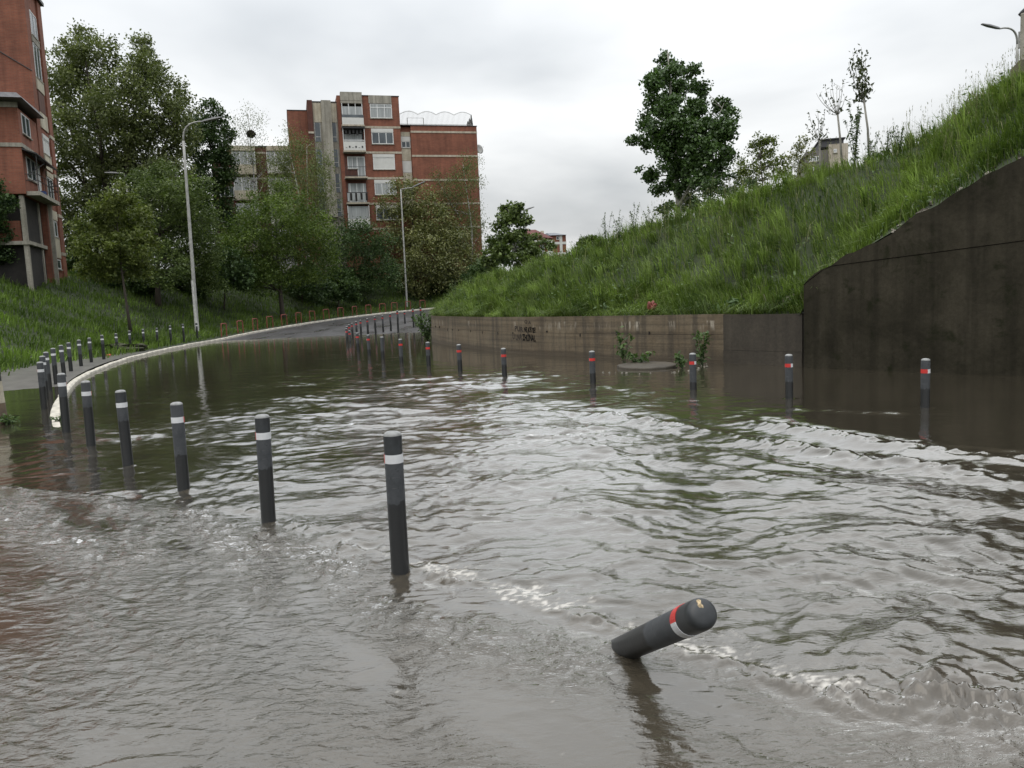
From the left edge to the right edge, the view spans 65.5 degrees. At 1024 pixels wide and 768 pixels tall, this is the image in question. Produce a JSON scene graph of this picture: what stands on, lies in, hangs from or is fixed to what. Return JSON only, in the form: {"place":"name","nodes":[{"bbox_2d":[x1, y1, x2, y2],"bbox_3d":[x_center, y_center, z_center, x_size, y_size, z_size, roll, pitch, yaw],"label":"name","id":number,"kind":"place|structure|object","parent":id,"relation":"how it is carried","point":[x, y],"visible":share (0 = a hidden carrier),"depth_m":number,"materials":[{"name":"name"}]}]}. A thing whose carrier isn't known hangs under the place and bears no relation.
{"place":"outdoors","nodes":[
{"label":"outdoors","id":0,"kind":"place"},
{"bbox_2d":[0,350,152,390],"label":"pavement","id":1,"kind":"structure","parent":0,"point":[22,378],"depth_m":24.13,"materials":[{"name":"grey concrete"}]},
{"bbox_2d":[0,373,6,423],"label":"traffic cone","id":2,"kind":"object","parent":1,"relation":"on","point":[3,410],"visible":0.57,"depth_m":13.13,"materials":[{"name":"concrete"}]},
{"bbox_2d":[0,413,21,424],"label":"flooded weed","id":3,"kind":"object","parent":1,"relation":"on","point":[5,420],"visible":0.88,"depth_m":13.05,"materials":[{"name":"green plant"}]},
{"bbox_2d":[36,362,47,409],"bbox_3d":[-8.849,0.228,15.022,0.118,1.307,0.118,3,8,39],"label":"bollard","id":4,"kind":"object","parent":1,"relation":"on","point":[42,385],"visible":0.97,"depth_m":14.96,"materials":[{"name":"grey paint"}]},
{"bbox_2d":[39,356,49,398],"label":"bollard","id":5,"kind":"object","parent":1,"relation":"on","point":[42,359],"visible":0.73,"depth_m":16.83,"materials":[{"name":"grey paint"}]},
{"bbox_2d":[43,352,52,390],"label":"bollard","id":6,"kind":"object","parent":1,"relation":"on","point":[46,354],"visible":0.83,"depth_m":18.71,"materials":[{"name":"grey paint"}]},
{"bbox_2d":[50,348,57,384],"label":"bollard","id":7,"kind":"object","parent":1,"relation":"on","point":[54,361],"visible":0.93,"depth_m":20.46,"materials":[{"name":"grey paint"}]},
{"bbox_2d":[59,345,65,373],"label":"bollard","id":8,"kind":"object","parent":1,"relation":"on","point":[62,360],"visible":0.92,"depth_m":22.53,"materials":[{"name":"grey paint"}]},
{"bbox_2d":[66,342,72,370],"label":"bollard","id":9,"kind":"object","parent":1,"relation":"on","point":[69,354],"visible":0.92,"depth_m":24.29,"materials":[{"name":"grey paint"}]},
{"bbox_2d":[77,340,82,365],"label":"bollard","id":10,"kind":"object","parent":1,"relation":"on","point":[79,352],"visible":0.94,"depth_m":26.39,"materials":[{"name":"grey metal"}]},
{"bbox_2d":[87,338,92,361],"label":"bollard","id":11,"kind":"object","parent":1,"relation":"on","point":[90,350],"visible":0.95,"depth_m":28.43,"materials":[{"name":"grey paint"}]},
{"bbox_2d":[0,268,449,382],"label":"bank","id":12,"kind":"structure","parent":0,"point":[74,294],"depth_m":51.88,"materials":[{"name":"green plant"}]},
{"bbox_2d":[0,174,20,264],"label":"edge tree","id":13,"kind":"object","parent":12,"relation":"on","point":[6,208],"visible":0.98,"depth_m":43.77,"materials":[{"name":"green plant"}]},
{"bbox_2d":[0,0,67,290],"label":"brick tower block","id":14,"kind":"structure","parent":12,"relation":"on","point":[28,168],"depth_m":46.75,"materials":[{"name":"red brick"}]},
{"bbox_2d":[20,112,32,140],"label":"window","id":15,"kind":"structure","parent":14,"relation":"in","point":[25,122],"depth_m":45.09,"materials":[{"name":"clear glass"}]},
{"bbox_2d":[25,156,37,184],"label":"window","id":16,"kind":"structure","parent":14,"relation":"in","point":[30,164],"depth_m":45.51,"materials":[{"name":"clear glass"}]},
{"bbox_2d":[29,9,39,42],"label":"window","id":17,"kind":"structure","parent":14,"relation":"in","point":[33,23],"depth_m":48.42,"materials":[{"name":"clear glass"}]},
{"bbox_2d":[32,41,43,84],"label":"window","id":18,"kind":"structure","parent":14,"relation":"in","point":[37,62],"depth_m":48.65,"materials":[{"name":"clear glass"}]},
{"bbox_2d":[42,133,51,158],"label":"window","id":19,"kind":"structure","parent":14,"relation":"in","point":[45,140],"depth_m":49.15,"materials":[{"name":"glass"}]},
{"bbox_2d":[46,176,53,198],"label":"window","id":20,"kind":"structure","parent":14,"relation":"in","point":[48,183],"depth_m":49.40,"materials":[{"name":"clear glass"}]},
{"bbox_2d":[65,250,91,271],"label":"undergrowth bush","id":21,"kind":"object","parent":12,"relation":"on","point":[69,262],"visible":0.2,"depth_m":55.82,"materials":[{"name":"green plant"}]},
{"bbox_2d":[73,263,126,287],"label":"undergrowth bush","id":22,"kind":"object","parent":12,"relation":"on","point":[113,284],"visible":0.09,"depth_m":53.37,"materials":[{"name":"green plant"}]},
{"bbox_2d":[64,178,165,331],"bbox_3d":[-20.151,-6.492,40.652,4.593,7.655,4.774,-6,7,-31],"label":"young maple","id":23,"kind":"object","parent":12,"relation":"on","point":[102,268],"visible":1,"depth_m":39.60,"materials":[{"name":"green plant"}]},
{"bbox_2d":[45,18,205,260],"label":"tall tree","id":24,"kind":"object","parent":12,"relation":"on","point":[103,118],"visible":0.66,"depth_m":68.49,"materials":[{"name":"green plant"}]},
{"bbox_2d":[106,342,147,351],"bbox_3d":[-17.872,-1.597,35.934,2.897,0.557,1.612,-3,6,0],"label":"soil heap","id":25,"kind":"object","parent":12,"relation":"on","point":[142,347],"visible":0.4,"depth_m":35.55,"materials":[{"name":"brown soil"}]},
{"bbox_2d":[120,264,166,296],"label":"undergrowth bush","id":26,"kind":"object","parent":12,"relation":"on","point":[138,286],"visible":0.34,"depth_m":53.73,"materials":[{"name":"green plant"}]},
{"bbox_2d":[115,157,232,306],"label":"round tree","id":27,"kind":"object","parent":12,"relation":"on","point":[173,216],"visible":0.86,"depth_m":52.31,"materials":[{"name":"green plant"}]},
{"bbox_2d":[166,270,208,297],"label":"undergrowth bush","id":28,"kind":"object","parent":12,"relation":"on","point":[203,295],"visible":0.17,"depth_m":59.60,"materials":[{"name":"green plant"}]},
{"bbox_2d":[182,116,221,331],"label":"lamp post","id":29,"kind":"object","parent":12,"relation":"on","point":[194,298],"visible":0.9,"depth_m":49.12,"materials":[{"name":"grey metal"}]},
{"bbox_2d":[177,97,241,246],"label":"dark tree","id":30,"kind":"object","parent":12,"relation":"on","point":[221,156],"visible":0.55,"depth_m":79.22,"materials":[{"name":"green plant"}]},
{"bbox_2d":[185,242,260,308],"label":"undergrowth bush","id":31,"kind":"object","parent":12,"relation":"on","point":[242,281],"visible":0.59,"depth_m":57.67,"materials":[{"name":"green plant"}]},
{"bbox_2d":[187,202,258,249],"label":"undergrowth bush","id":32,"kind":"object","parent":12,"relation":"on","point":[229,219],"visible":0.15,"depth_m":82.53,"materials":[{"name":"green plant"}]},
{"bbox_2d":[213,162,237,246],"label":"brick annexe","id":33,"kind":"structure","parent":12,"relation":"on","point":[233,193],"depth_m":88.02,"materials":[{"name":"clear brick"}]},
{"bbox_2d":[224,99,275,245],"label":"sparse birch","id":34,"kind":"object","parent":12,"relation":"on","point":[255,178],"visible":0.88,"depth_m":77.92,"materials":[{"name":"green plant"}]},
{"bbox_2d":[227,145,297,270],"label":"apartment wing","id":35,"kind":"structure","parent":12,"relation":"on","point":[264,152],"depth_m":88.27,"materials":[{"name":"grey concrete"}]},
{"bbox_2d":[211,173,346,319],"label":"acacia","id":36,"kind":"object","parent":12,"relation":"on","point":[268,266],"visible":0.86,"depth_m":61.30,"materials":[{"name":"green plant"}]},
{"bbox_2d":[260,119,343,286],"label":"leafy birch","id":37,"kind":"object","parent":12,"relation":"on","point":[295,179],"visible":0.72,"depth_m":73.78,"materials":[{"name":"green plant"}]},
{"bbox_2d":[276,260,341,307],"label":"undergrowth bush","id":38,"kind":"object","parent":12,"relation":"on","point":[310,291],"visible":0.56,"depth_m":68.47,"materials":[{"name":"green plant"}]},
{"bbox_2d":[316,266,361,309],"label":"undergrowth bush","id":39,"kind":"object","parent":12,"relation":"on","point":[344,291],"visible":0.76,"depth_m":71.31,"materials":[{"name":"green plant"}]},
{"bbox_2d":[309,212,409,302],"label":"dark bush","id":40,"kind":"object","parent":12,"relation":"on","point":[365,250],"visible":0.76,"depth_m":75.11,"materials":[{"name":"green plant"}]},
{"bbox_2d":[287,92,482,287],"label":"apartment block","id":41,"kind":"structure","parent":12,"relation":"on","point":[374,144],"depth_m":85.14,"materials":[{"name":"red brick"}]},
{"bbox_2d":[314,122,321,141],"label":"stair window","id":42,"kind":"structure","parent":41,"relation":"in","point":[317,127],"depth_m":83.74,"materials":[{"name":"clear glass"}]},
{"bbox_2d":[347,157,356,168],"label":"window","id":43,"kind":"structure","parent":41,"relation":"in","point":[352,161],"depth_m":84.52,"materials":[{"name":"glass"}]},
{"bbox_2d":[370,104,392,118],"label":"window","id":44,"kind":"structure","parent":41,"relation":"in","point":[377,111],"depth_m":84.83,"materials":[{"name":"glass"}]},
{"bbox_2d":[371,129,393,144],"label":"window","id":45,"kind":"structure","parent":41,"relation":"in","point":[379,136],"depth_m":85.10,"materials":[{"name":"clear glass"}]},
{"bbox_2d":[372,154,395,169],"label":"window","id":46,"kind":"structure","parent":41,"relation":"in","point":[380,161],"depth_m":85.37,"materials":[{"name":"plastic"}]},
{"bbox_2d":[374,180,396,195],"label":"window","id":47,"kind":"structure","parent":41,"relation":"in","point":[380,188],"depth_m":85.58,"materials":[{"name":"glass"}]},
{"bbox_2d":[376,205,397,220],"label":"window","id":48,"kind":"structure","parent":41,"relation":"in","point":[378,215],"depth_m":85.85,"materials":[{"name":"grey glass"}]},
{"bbox_2d":[401,136,410,147],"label":"window","id":49,"kind":"structure","parent":41,"relation":"in","point":[405,141],"depth_m":86.50,"materials":[{"name":"white glass"}]},
{"bbox_2d":[400,181,424,306],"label":"lamp post","id":50,"kind":"object","parent":12,"relation":"on","point":[418,184],"visible":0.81,"depth_m":77.86,"materials":[{"name":"grey metal"}]},
{"bbox_2d":[370,174,486,298],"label":"pale leaf maple","id":51,"kind":"object","parent":12,"relation":"on","point":[436,239],"visible":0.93,"depth_m":82.71,"materials":[{"name":"green plant"}]},
{"bbox_2d":[424,266,461,296],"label":"undergrowth bush","id":52,"kind":"object","parent":12,"relation":"on","point":[442,292],"visible":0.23,"depth_m":86.12,"materials":[{"name":"green plant"}]},
{"bbox_2d":[423,147,492,265],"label":"birch","id":53,"kind":"object","parent":12,"relation":"on","point":[468,214],"visible":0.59,"depth_m":84.99,"materials":[{"name":"green plant"}]},
{"bbox_2d":[200,309,803,341],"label":"road","id":54,"kind":"structure","parent":0,"point":[330,328],"depth_m":53.95,"materials":[{"name":"grey asphalt"}]},
{"bbox_2d":[57,373,70,432],"bbox_3d":[-6.640,0.485,11.825,0.118,1.307,0.118,-3,6,-9],"label":"bollard","id":55,"kind":"object","parent":54,"relation":"on","point":[63,400],"visible":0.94,"depth_m":11.77,"materials":[{"name":"grey metal"}]},
{"bbox_2d":[81,380,95,446],"bbox_3d":[-5.501,0.603,10.373,0.118,1.307,0.118,-3,6,-6],"label":"bollard","id":56,"kind":"object","parent":54,"relation":"on","point":[86,393],"visible":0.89,"depth_m":10.31,"materials":[{"name":"grey metal"}]},
{"bbox_2d":[115,390,133,465],"bbox_3d":[-4.340,0.714,8.957,0.118,1.307,0.118,-6,7,-25],"label":"bollard","id":57,"kind":"object","parent":54,"relation":"on","point":[124,426],"visible":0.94,"depth_m":8.89,"materials":[{"name":"grey metal"}]},
{"bbox_2d":[170,402,189,490],"bbox_3d":[-3.147,0.818,7.593,0.118,1.307,0.118,-2,6,7],"label":"bollard","id":58,"kind":"object","parent":54,"relation":"on","point":[179,444],"visible":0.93,"depth_m":7.53,"materials":[{"name":"grey metal"}]},
{"bbox_2d":[50,308,430,426],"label":"kerb","id":59,"kind":"structure","parent":54,"relation":"on","point":[55,409],"depth_m":33.58,"materials":[{"name":"grey concrete"}]},
{"bbox_2d":[255,414,275,522],"bbox_3d":[-1.951,0.886,6.339,0.118,1.307,0.118,-7,8,-40],"label":"bollard","id":60,"kind":"object","parent":54,"relation":"on","point":[265,465],"visible":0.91,"depth_m":6.27,"materials":[{"name":"grey metal"}]},
{"bbox_2d":[383,431,409,574],"bbox_3d":[-0.713,0.938,4.988,0.118,1.307,0.118,-6,8,-31],"label":"bollard","id":61,"kind":"object","parent":54,"relation":"on","point":[395,491],"visible":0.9,"depth_m":4.92,"materials":[{"name":"grey paint"}]},
{"bbox_2d":[398,339,403,362],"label":"bollard","id":62,"kind":"object","parent":54,"relation":"on","point":[400,344],"visible":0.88,"depth_m":22.95,"materials":[{"name":"grey metal"}]},
{"bbox_2d":[425,342,430,365],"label":"bollard","id":63,"kind":"object","parent":54,"relation":"on","point":[428,361],"visible":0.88,"depth_m":21.22,"materials":[{"name":"grey metal"}]},
{"bbox_2d":[456,344,461,370],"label":"bollard","id":64,"kind":"object","parent":54,"relation":"on","point":[459,357],"visible":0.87,"depth_m":19.23,"materials":[{"name":"grey metal"}]},
{"bbox_2d":[501,348,506,375],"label":"bollard","id":65,"kind":"object","parent":54,"relation":"on","point":[503,362],"visible":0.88,"depth_m":17.46,"materials":[{"name":"grey metal"}]},
{"bbox_2d":[431,314,725,362],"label":"retaining wall","id":66,"kind":"structure","parent":54,"relation":"on","point":[665,337],"depth_m":21.89,"materials":[{"name":"beige concrete"}]},
{"bbox_2d":[411,310,431,339],"bbox_3d":[-3.959,-2.613,36.076,1.244,1.487,1.272,-6,7,-27],"label":"wall end bush","id":67,"kind":"object","parent":66,"relation":"attached to","point":[425,330],"visible":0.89,"depth_m":35.96,"materials":[{"name":"green plant"}]},
{"bbox_2d":[712,296,746,309],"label":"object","id":68,"kind":"object","parent":66,"relation":"on","point":[732,301],"depth_m":18.52,"materials":[{"name":"green plant"}]},
{"bbox_2d":[589,351,595,382],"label":"bollard","id":69,"kind":"object","parent":54,"relation":"on","point":[592,366],"visible":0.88,"depth_m":15.35,"materials":[{"name":"grey metal"}]},
{"bbox_2d":[617,361,677,369],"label":"manhole slab","id":70,"kind":"structure","parent":54,"relation":"on","point":[650,365],"depth_m":18.00,"materials":[{"name":"grey concrete"}]},
{"bbox_2d":[611,598,716,658],"bbox_3d":[0.596,1.126,3.521,0.126,0.126,1.308,-6,-24,-14],"label":"bollard","id":71,"kind":"object","parent":54,"relation":"on","point":[690,618],"visible":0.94,"depth_m":3.16,"materials":[{"name":"grey metal"}]},
{"bbox_2d":[689,353,696,389],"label":"bollard","id":72,"kind":"object","parent":54,"relation":"on","point":[692,370],"visible":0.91,"depth_m":13.52,"materials":[{"name":"grey paint"}]},
{"bbox_2d":[723,313,803,366],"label":"grey wall panel","id":73,"kind":"structure","parent":54,"relation":"on","point":[764,339],"depth_m":17.52,"materials":[{"name":"concrete"}]},
{"bbox_2d":[785,354,792,398],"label":"bollard","id":74,"kind":"object","parent":54,"relation":"on","point":[788,376],"visible":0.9,"depth_m":12.01,"materials":[{"name":"grey metal"}]},
{"bbox_2d":[920,358,929,407],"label":"bollard","id":75,"kind":"object","parent":54,"relation":"on","point":[925,386],"visible":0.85,"depth_m":10.59,"materials":[{"name":"grey paint"}]},
{"bbox_2d":[0,332,1023,767],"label":"water","id":76,"kind":"structure","parent":0,"point":[842,550],"depth_m":5.00,"materials":[{"name":"grey liquid"}]},
{"bbox_2d":[614,326,634,362],"bbox_3d":[2.701,-0.895,19.131,0.514,1.064,0.386,-3,6,0],"label":"flooded weed","id":77,"kind":"object","parent":76,"relation":"in","point":[622,352],"visible":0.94,"depth_m":19.12,"materials":[{"name":"green plant"}]},
{"bbox_2d":[626,351,655,362],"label":"flooded weed","id":78,"kind":"object","parent":76,"relation":"in","point":[642,357],"visible":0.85,"depth_m":18.70,"materials":[{"name":"green plant"}]},
{"bbox_2d":[674,350,687,367],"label":"flooded weed","id":79,"kind":"object","parent":76,"relation":"in","point":[681,361],"visible":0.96,"depth_m":17.63,"materials":[{"name":"green plant"}]},
{"bbox_2d":[691,330,712,365],"bbox_3d":[4.275,-0.774,17.976,0.382,0.930,0.452,-5,7,-22],"label":"flooded weed","id":80,"kind":"object","parent":76,"relation":"in","point":[700,355],"visible":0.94,"depth_m":17.96,"materials":[{"name":"green plant"}]},
{"bbox_2d":[41,0,1023,270],"label":"sky","id":81,"kind":"structure","parent":0,"point":[550,89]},
{"bbox_2d":[524,228,565,258],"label":"brick house","id":82,"kind":"structure","parent":0,"point":[559,239],"depth_m":155.87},
{"bbox_2d":[421,55,1023,317],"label":"bank","id":83,"kind":"structure","parent":0,"point":[809,251],"depth_m":20.86,"materials":[{"name":"green plant"}]},
{"bbox_2d":[460,257,496,282],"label":"undergrowth bush","id":84,"kind":"object","parent":83,"relation":"on","point":[473,269],"visible":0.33,"depth_m":76.26,"materials":[{"name":"green plant"}]},
{"bbox_2d":[479,199,541,272],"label":"clump of young trees","id":85,"kind":"object","parent":83,"relation":"on","point":[503,245],"visible":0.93,"depth_m":48.58,"materials":[{"name":"green plant"}]},
{"bbox_2d":[528,232,558,258],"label":"leafy tree","id":86,"kind":"object","parent":83,"relation":"on","point":[543,241],"visible":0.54,"depth_m":56.68,"materials":[{"name":"green plant"}]},
{"bbox_2d":[575,234,602,246],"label":"green tree","id":87,"kind":"object","parent":83,"relation":"on","point":[592,238],"visible":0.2,"depth_m":55.70,"materials":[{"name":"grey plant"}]},
{"bbox_2d":[623,48,742,215],"bbox_3d":[7.189,-9.257,32.919,4.890,9.982,4.605,-3,6,0],"label":"poplar","id":88,"kind":"object","parent":83,"relation":"on","point":[675,137],"visible":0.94,"depth_m":31.99,"materials":[{"name":"green plant"}]},
{"bbox_2d":[442,78,1016,309],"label":"dead stalks","id":89,"kind":"object","parent":83,"relation":"on","point":[770,225],"visible":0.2,"depth_m":20.60,"materials":[{"name":"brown plant"}]},
{"bbox_2d":[438,66,1022,313],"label":"ground weeds","id":90,"kind":"object","parent":83,"relation":"on","point":[819,197],"visible":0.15,"depth_m":21.75,"materials":[{"name":"green plant"}]},
{"bbox_2d":[691,170,770,208],"bbox_3d":[7.771,-6.170,27.729,3.812,2.526,2.045,-7,8,-39],"label":"dark shrub","id":91,"kind":"object","parent":83,"relation":"on","point":[715,182],"visible":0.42,"depth_m":27.33,"materials":[{"name":"green plant"}]},
{"bbox_2d":[731,130,792,186],"bbox_3d":[9.139,-6.945,29.055,2.130,4.066,3.124,0,6,21],"label":"tree","id":92,"kind":"object","parent":83,"relation":"on","point":[766,154],"visible":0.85,"depth_m":28.25,"materials":[{"name":"green plant"}]},
{"bbox_2d":[784,134,818,179],"bbox_3d":[10.162,-6.907,28.034,1.232,3.434,2.341,-1,6,10],"label":"thin shrub","id":93,"kind":"object","parent":83,"relation":"on","point":[795,147],"visible":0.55,"depth_m":27.48,"materials":[{"name":"green plant"}]},
{"bbox_2d":[610,45,1023,256],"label":"seed grass","id":94,"kind":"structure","parent":83,"relation":"on","point":[954,109],"depth_m":20.72,"materials":[{"name":"green plant"}]},
{"bbox_2d":[805,109,828,167],"bbox_3d":[9.018,-6.873,23.457,0.673,2.329,0.734,-3,6,0],"label":"sapling","id":95,"kind":"object","parent":83,"relation":"on","point":[821,134],"visible":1,"depth_m":23.36,"materials":[{"name":"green plant"}]},
{"bbox_2d":[816,79,846,169],"bbox_3d":[8.946,-7.197,22.433,0.865,2.815,0.783,-1,6,10],"label":"sapling","id":96,"kind":"object","parent":83,"relation":"on","point":[836,112],"visible":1,"depth_m":22.40,"materials":[{"name":"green plant"}]},
{"bbox_2d":[842,99,863,166],"bbox_3d":[9.421,-6.881,21.928,0.527,1.954,0.515,4,9,45],"label":"tall weed","id":97,"kind":"object","parent":83,"relation":"on","point":[857,127],"visible":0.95,"depth_m":21.92,"materials":[{"name":"green plant"}]},
{"bbox_2d":[846,44,875,154],"bbox_3d":[9.805,-7.795,22.431,0.837,3.576,0.650,-3,6,0],"label":"sapling","id":98,"kind":"object","parent":83,"relation":"on","point":[862,95],"visible":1,"depth_m":22.31,"materials":[{"name":"green plant"}]},
{"bbox_2d":[875,130,895,154],"bbox_3d":[10.105,-6.449,21.515,0.335,0.863,0.516,-8,8,-42],"label":"crest weed","id":99,"kind":"object","parent":83,"relation":"on","point":[887,136],"visible":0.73,"depth_m":21.43,"materials":[{"name":"green plant"}]},
{"bbox_2d":[893,125,905,152],"bbox_3d":[10.229,-6.442,21.016,0.336,0.794,0.409,1,7,27],"label":"crest weed","id":100,"kind":"object","parent":83,"relation":"on","point":[898,136],"visible":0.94,"depth_m":20.98,"materials":[{"name":"green plant"}]},
{"bbox_2d":[804,156,1023,376],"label":"wing wall","id":101,"kind":"structure","parent":83,"relation":"on","point":[940,286],"depth_m":14.39,"materials":[{"name":"concrete"}]},
{"bbox_2d":[880,154,1023,236],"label":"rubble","id":102,"kind":"object","parent":101,"relation":"on","point":[931,204],"visible":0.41,"depth_m":14.66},
{"bbox_2d":[981,23,1018,62],"bbox_3d":[17.604,-10.910,28.714,2.065,3.848,0.165,-5,7,-24],"label":"lamp post","id":103,"kind":"object","parent":83,"relation":"on","point":[999,28],"visible":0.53,"depth_m":28.73,"materials":[{"name":"grey metal"}]},
{"bbox_2d":[1010,8,1023,76],"bbox_3d":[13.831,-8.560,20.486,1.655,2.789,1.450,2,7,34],"label":"building","id":104,"kind":"structure","parent":83,"relation":"on","point":[1020,37],"depth_m":20.25,"materials":[{"name":"concrete"}]},
{"bbox_2d":[797,137,847,178],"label":"grey building","id":105,"kind":"structure","parent":0,"point":[834,149],"depth_m":80.26,"materials":[{"name":"concrete"}]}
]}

